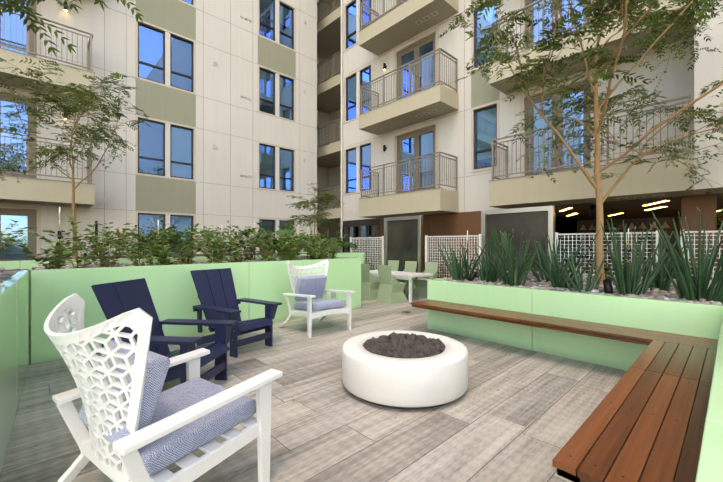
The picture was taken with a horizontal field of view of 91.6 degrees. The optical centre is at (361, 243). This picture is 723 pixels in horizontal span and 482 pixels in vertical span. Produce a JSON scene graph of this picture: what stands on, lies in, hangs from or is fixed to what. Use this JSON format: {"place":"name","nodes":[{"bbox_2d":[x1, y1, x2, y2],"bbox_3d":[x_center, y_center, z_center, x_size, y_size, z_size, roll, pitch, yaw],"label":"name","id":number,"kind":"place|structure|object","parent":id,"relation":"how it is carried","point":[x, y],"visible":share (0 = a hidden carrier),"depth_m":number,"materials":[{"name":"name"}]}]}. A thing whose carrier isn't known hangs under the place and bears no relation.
{"place":"outdoors","nodes":[
{"label":"outdoors","id":0,"kind":"place"},
{"bbox_2d":[0,0,316,257],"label":"building","id":1,"kind":"structure","parent":0,"point":[224,119],"depth_m":11.88,"materials":[{"name":"beige paint"}]},
{"bbox_2d":[317,0,340,250],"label":"building recess","id":2,"kind":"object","parent":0,"point":[329,95],"depth_m":18.08,"materials":[{"name":"beige paint"}]},
{"bbox_2d":[0,295,698,481],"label":"tile floor","id":3,"kind":"structure","parent":0,"point":[524,422],"depth_m":2.75,"materials":[{"name":"grey tile"}]},
{"bbox_2d":[91,278,237,383],"bbox_3d":[-1.824,0.863,3.307,1.002,1.013,0.810,0,0,7],"label":"adirondack chair","id":4,"kind":"object","parent":3,"relation":"on","point":[114,299],"visible":0.65,"depth_m":3.36,"materials":[{"name":"blue wood"}]},
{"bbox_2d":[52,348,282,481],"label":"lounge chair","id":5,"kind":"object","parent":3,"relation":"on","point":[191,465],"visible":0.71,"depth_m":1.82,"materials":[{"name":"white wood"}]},
{"bbox_2d":[44,294,152,481],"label":"chair back","id":6,"kind":"object","parent":5,"relation":"attached to","point":[77,354],"visible":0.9,"depth_m":1.50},
{"bbox_2d":[79,340,255,474],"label":"chair cushions","id":7,"kind":"object","parent":5,"relation":"on","point":[161,453],"visible":0.5,"depth_m":1.73,"materials":[{"name":"fabric"}]},
{"bbox_2d":[190,268,281,357],"bbox_3d":[-1.714,0.863,4.697,1.002,1.013,0.810,0,0,34],"label":"adirondack chair","id":8,"kind":"object","parent":3,"relation":"on","point":[216,293],"visible":0.79,"depth_m":4.70,"materials":[{"name":"blue wood"}]},
{"bbox_2d":[44,292,497,417],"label":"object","id":9,"kind":"object","parent":3,"relation":"on","point":[333,294],"visible":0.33,"depth_m":6.96,"materials":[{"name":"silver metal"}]},
{"bbox_2d":[278,289,355,337],"bbox_3d":[-0.740,1.066,5.668,0.855,0.650,1.037,0,0,-39],"label":"lounge chair","id":10,"kind":"object","parent":3,"relation":"on","point":[309,314],"visible":0.81,"depth_m":5.44,"materials":[{"name":"white"}]},
{"bbox_2d":[287,259,328,302],"bbox_3d":[-0.935,0.670,5.906,0.797,0.813,0.247,0,0,-39],"label":"chair back","id":11,"kind":"object","parent":10,"relation":"attached to","point":[291,267],"visible":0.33,"depth_m":5.94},
{"bbox_2d":[294,275,345,310],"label":"chair cushions","id":12,"kind":"object","parent":10,"relation":"on","point":[312,285],"visible":0.98,"depth_m":5.63,"materials":[{"name":"blue fabric"}]},
{"bbox_2d":[0,251,722,481],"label":"planter walls","id":13,"kind":"structure","parent":3,"relation":"on","point":[33,298],"depth_m":4.27,"materials":[{"name":"green paint"}]},
{"bbox_2d":[0,57,150,258],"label":"tree","id":14,"kind":"object","parent":13,"relation":"on","point":[69,110],"depth_m":6.63,"materials":[{"name":"green plant"}]},
{"bbox_2d":[280,183,346,235],"bbox_3d":[-1.592,-0.936,12.593,2.698,2.653,2.374,0,0,-43],"label":"tree","id":15,"kind":"object","parent":13,"relation":"on","point":[327,196],"depth_m":12.54,"materials":[{"name":"green plant"}]},
{"bbox_2d":[59,207,628,293],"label":"path lights","id":16,"kind":"object","parent":13,"relation":"on","point":[607,285],"visible":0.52,"depth_m":5.30,"materials":[{"name":"black metal"}]},
{"bbox_2d":[0,212,717,282],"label":"shrub","id":17,"kind":"object","parent":13,"relation":"on","point":[163,235],"depth_m":6.04,"materials":[{"name":"green plant"}]},
{"bbox_2d":[0,257,721,304],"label":"planter pebbles","id":18,"kind":"object","parent":13,"relation":"on","point":[670,294],"visible":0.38,"depth_m":4.81,"materials":[{"name":"grey gravel"}]},
{"bbox_2d":[438,209,722,304],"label":"snake plants","id":19,"kind":"object","parent":18,"relation":"on","point":[687,287],"visible":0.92,"depth_m":4.27,"materials":[{"name":"green plant"}]},
{"bbox_2d":[411,299,717,481],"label":"bench","id":20,"kind":"object","parent":13,"relation":"attached to","point":[633,427],"visible":0.98,"depth_m":1.89,"materials":[{"name":"brown wood"}]},
{"bbox_2d":[437,0,722,286],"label":"tree","id":21,"kind":"object","parent":13,"relation":"on","point":[651,18],"depth_m":5.10,"materials":[{"name":"green plant"}]},
{"bbox_3d":[-3.014,-1.963,1.694,3.365,4.772,3.141,0,0,-43],"label":"tree wood","id":22,"kind":"object","parent":13,"relation":"on","visible":0},
{"bbox_2d":[0,0,76,55],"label":"tree","id":23,"kind":"object","parent":22,"relation":"on","point":[27,11],"depth_m":3.09,"materials":[{"name":"green plant"}]},
{"bbox_2d":[0,0,143,21],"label":"tree","id":24,"kind":"object","parent":22,"relation":"on","point":[5,6],"visible":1,"depth_m":2.56,"materials":[{"name":"green plant"}]},
{"bbox_2d":[361,264,379,300],"bbox_3d":[0.244,0.927,8.813,0.627,0.880,0.510,0,0,-43],"label":"dining chair","id":25,"kind":"object","parent":3,"relation":"on","point":[369,288],"visible":0.6,"depth_m":8.58,"materials":[{"name":"green"}]},
{"bbox_2d":[376,265,407,304],"bbox_3d":[0.725,0.927,8.303,0.627,0.880,0.510,0,0,-43],"label":"dining chair","id":26,"kind":"object","parent":3,"relation":"on","point":[390,289],"visible":1,"depth_m":8.12,"materials":[{"name":"green"}]},
{"bbox_2d":[388,260,398,270],"bbox_3d":[0.745,0.927,10.178,0.627,0.880,0.510,0,0,-43],"label":"dining chair","id":27,"kind":"object","parent":3,"relation":"on","point":[394,264],"visible":0.15,"depth_m":10.32,"materials":[{"name":"green"}]},
{"bbox_2d":[370,270,432,301],"bbox_3d":[0.821,1.054,9.149,0.850,0.626,1.900,0,0,-43],"label":"dining table","id":28,"kind":"object","parent":3,"relation":"on","point":[409,276],"visible":0.56,"depth_m":8.54,"materials":[{"name":"white"}]},
{"bbox_2d":[342,330,467,409],"bbox_3d":[0.410,1.145,3.417,1.200,0.444,1.200,0,0,-43],"label":"fire pit","id":29,"kind":"object","parent":3,"relation":"on","point":[405,370],"visible":1,"depth_m":2.96,"materials":[{"name":"concrete"}]},
{"bbox_2d":[396,261,416,294],"bbox_3d":[1.191,0.927,9.704,0.627,0.880,0.510,0,0,-43],"label":"dining chair","id":30,"kind":"object","parent":3,"relation":"on","point":[410,266],"visible":0.48,"depth_m":9.74,"materials":[{"name":"green"}]},
{"bbox_2d":[412,262,437,297],"bbox_3d":[1.671,0.927,9.195,0.627,0.880,0.510,0,0,-43],"label":"dining chair","id":31,"kind":"object","parent":3,"relation":"on","point":[420,289],"visible":0.56,"depth_m":9.14,"materials":[{"name":"green"}]},
{"bbox_2d":[350,206,722,280],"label":"screens and water walls","id":32,"kind":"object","parent":3,"relation":"on","point":[402,240],"visible":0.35,"depth_m":8.46,"materials":[{"name":"white"}]},
{"bbox_2d":[340,0,722,279],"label":"building","id":33,"kind":"structure","parent":0,"point":[460,195],"depth_m":10.47,"materials":[{"name":"beige paint"}]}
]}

